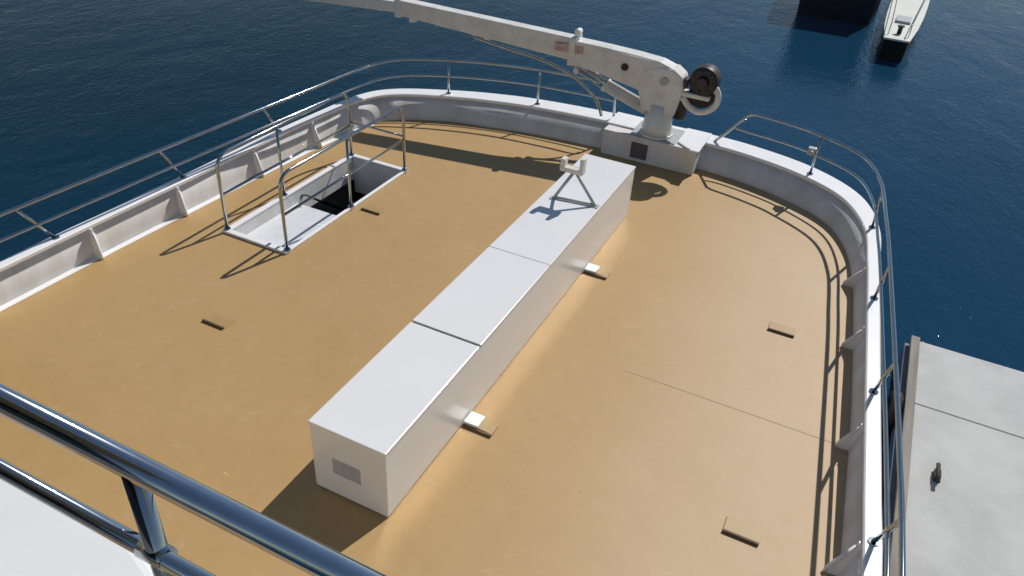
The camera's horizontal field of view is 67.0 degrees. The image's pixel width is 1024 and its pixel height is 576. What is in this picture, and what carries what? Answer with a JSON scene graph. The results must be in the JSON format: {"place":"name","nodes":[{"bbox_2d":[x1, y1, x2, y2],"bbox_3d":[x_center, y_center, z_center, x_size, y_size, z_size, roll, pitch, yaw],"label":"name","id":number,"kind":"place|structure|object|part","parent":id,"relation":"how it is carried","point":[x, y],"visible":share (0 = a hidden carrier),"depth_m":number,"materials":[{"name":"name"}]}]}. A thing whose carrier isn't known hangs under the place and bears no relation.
{"place":"outdoors","nodes":[
{"label":"outdoors","id":0,"kind":"place"},
{"bbox_2d":[0,120,852,575],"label":"deck","id":1,"kind":"structure","parent":0,"point":[128,346],"depth_m":7.54,"materials":[{"name":"beige paint"}]},
{"bbox_2d":[0,125,373,310],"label":"deck margin","id":2,"kind":"object","parent":1,"relation":"on","point":[75,269],"visible":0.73,"depth_m":9.18,"materials":[{"name":"white paint"}]},
{"bbox_2d":[202,312,234,329],"bbox_3d":[-3.039,0.334,7.999,0.280,0.024,0.174,18,37,19],"label":"deck pad","id":3,"kind":"object","parent":1,"relation":"on","point":[218,320],"visible":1,"depth_m":7.99,"materials":[{"name":"beige paint"}]},
{"bbox_2d":[222,154,407,253],"bbox_3d":[-2.758,-0.178,11.061,2.500,2.635,4.340,18,37,19],"label":"stair opening","id":4,"kind":"object","parent":1,"relation":"in","point":[305,222],"visible":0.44,"depth_m":10.27,"materials":[{"name":"white paint"}]},
{"bbox_2d":[215,93,406,251],"bbox_3d":[-2.477,-1.607,9.973,0.995,0.990,2.618,18,37,19],"label":"stair guard","id":5,"kind":"object","parent":4,"relation":"on","point":[281,188],"visible":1,"depth_m":9.72,"materials":[{"name":"silver metal"}]},
{"bbox_2d":[361,204,385,214],"bbox_3d":[-1.811,-1.034,10.117,0.280,0.024,0.174,18,37,19],"label":"deck pad","id":6,"kind":"object","parent":1,"relation":"on","point":[373,209],"visible":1,"depth_m":10.11,"materials":[{"name":"beige paint"}]},
{"bbox_2d":[308,154,635,516],"bbox_3d":[-0.001,0.019,8.161,0.708,0.728,5.746,18,37,19],"label":"deck box","id":7,"kind":"object","parent":1,"relation":"on","point":[387,421],"visible":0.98,"depth_m":6.91,"materials":[{"name":"white paint"}]},
{"bbox_2d":[549,156,599,208],"bbox_3d":[0.748,-1.240,8.922,0.590,0.590,0.124,15,36,16],"label":"boom crutch","id":8,"kind":"object","parent":7,"relation":"on","point":[578,172],"visible":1,"depth_m":8.89,"materials":[{"name":"grey paint"}]},
{"bbox_2d":[462,411,497,437],"bbox_3d":[-0.280,1.229,6.970,0.286,0.050,0.174,18,37,19],"label":"deck pad","id":9,"kind":"object","parent":1,"relation":"on","point":[477,422],"visible":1,"depth_m":6.95,"materials":[{"name":"white paint"}]},
{"bbox_2d":[583,263,609,279],"bbox_3d":[1.012,-0.198,9.179,0.286,0.050,0.174,18,37,19],"label":"deck pad","id":10,"kind":"object","parent":1,"relation":"on","point":[593,270],"visible":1,"depth_m":9.16,"materials":[{"name":"white paint"}]},
{"bbox_2d":[601,112,711,174],"bbox_3d":[2.191,-2.222,11.913,1.530,0.424,0.800,18,37,19],"label":"crane cabinet","id":11,"kind":"object","parent":1,"relation":"on","point":[680,151],"visible":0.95,"depth_m":11.69,"materials":[{"name":"white metal"}]},
{"bbox_2d":[306,0,721,139],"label":"deck crane","id":12,"kind":"object","parent":11,"relation":"on","point":[660,84],"visible":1,"depth_m":11.43,"materials":[{"name":"grey paint"}]},
{"bbox_3d":[1.920,-2.075,11.722,0.260,0.250,0.014,18,37,19],"label":"door","id":13,"kind":"part","parent":11,"relation":"part of","materials":[{"name":"grey metal"}]},
{"bbox_2d":[580,247,835,491],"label":"deck weld seams","id":14,"kind":"object","parent":1,"relation":"on","point":[643,376],"visible":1,"depth_m":7.44,"materials":[{"name":"beige paint"}]},
{"bbox_2d":[722,516,762,545],"bbox_3d":[1.844,1.940,6.187,0.290,0.024,0.174,18,37,19],"label":"deck pad","id":15,"kind":"object","parent":1,"relation":"on","point":[738,529],"visible":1,"depth_m":6.18,"materials":[{"name":"beige paint"}]},
{"bbox_2d":[767,321,795,337],"bbox_3d":[2.959,0.448,8.471,0.285,0.024,0.174,18,37,19],"label":"deck pad","id":16,"kind":"object","parent":1,"relation":"on","point":[781,329],"visible":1,"depth_m":8.46,"materials":[{"name":"beige paint"}]},
{"bbox_2d":[0,0,1023,509],"bbox_3d":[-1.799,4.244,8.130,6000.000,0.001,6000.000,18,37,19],"label":"water","id":17,"kind":"structure","parent":0,"point":[930,126],"depth_m":22.91,"materials":[{"name":"blue liquid"}]},
{"bbox_2d":[311,181,353,214],"bbox_3d":[-1.868,3.372,7.096,9.020,4.596,17.241,18,37,19],"label":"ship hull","id":18,"kind":"object","parent":17,"relation":"on","point":[339,197],"visible":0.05,"depth_m":12.63,"materials":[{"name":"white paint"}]},
{"bbox_2d":[0,89,882,575],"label":"bulwark","id":19,"kind":"object","parent":18,"relation":"attached to","point":[842,211],"visible":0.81,"depth_m":9.99,"materials":[{"name":"white paint"}]},
{"bbox_2d":[0,58,616,242],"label":"guard rail","id":20,"kind":"object","parent":19,"relation":"on","point":[16,209],"visible":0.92,"depth_m":10.03,"materials":[{"name":"silver metal"}]},
{"bbox_2d":[714,113,905,575],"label":"guard rail","id":21,"kind":"object","parent":19,"relation":"on","point":[899,522],"visible":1,"depth_m":6.88,"materials":[{"name":"silver metal"}]},
{"bbox_2d":[797,0,880,25],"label":"moored launch","id":22,"kind":"object","parent":17,"relation":"on","point":[862,12],"visible":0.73,"depth_m":31.74,"materials":[{"name":"black paint"}]},
{"bbox_2d":[879,0,929,61],"bbox_3d":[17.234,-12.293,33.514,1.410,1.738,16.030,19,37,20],"label":"small motorboat","id":23,"kind":"object","parent":17,"relation":"on","point":[903,20],"visible":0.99,"depth_m":28.67,"materials":[{"name":"white gelcoat fibreglass"},{"name":"black paint"},{"name":"stainless steel"}]},
{"bbox_2d":[881,335,1023,575],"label":"floating dock","id":24,"kind":"object","parent":17,"relation":"on","point":[962,419],"visible":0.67,"depth_m":10.82,"materials":[{"name":"concrete"}]},
{"bbox_3d":[-3.954,2.214,0.089,6.700,5.777,6.150,18,37,19],"label":"deckhouse","id":25,"kind":"object","parent":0,"visible":0},
{"bbox_2d":[0,479,152,575],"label":"platform locker","id":26,"kind":"object","parent":25,"relation":"on","point":[38,538],"visible":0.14,"depth_m":1.71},
{"bbox_2d":[0,383,386,575],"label":"platform railing","id":27,"kind":"object","parent":25,"relation":"attached to","point":[144,478],"visible":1,"depth_m":1.30,"materials":[{"name":"silver metal"}]}
]}

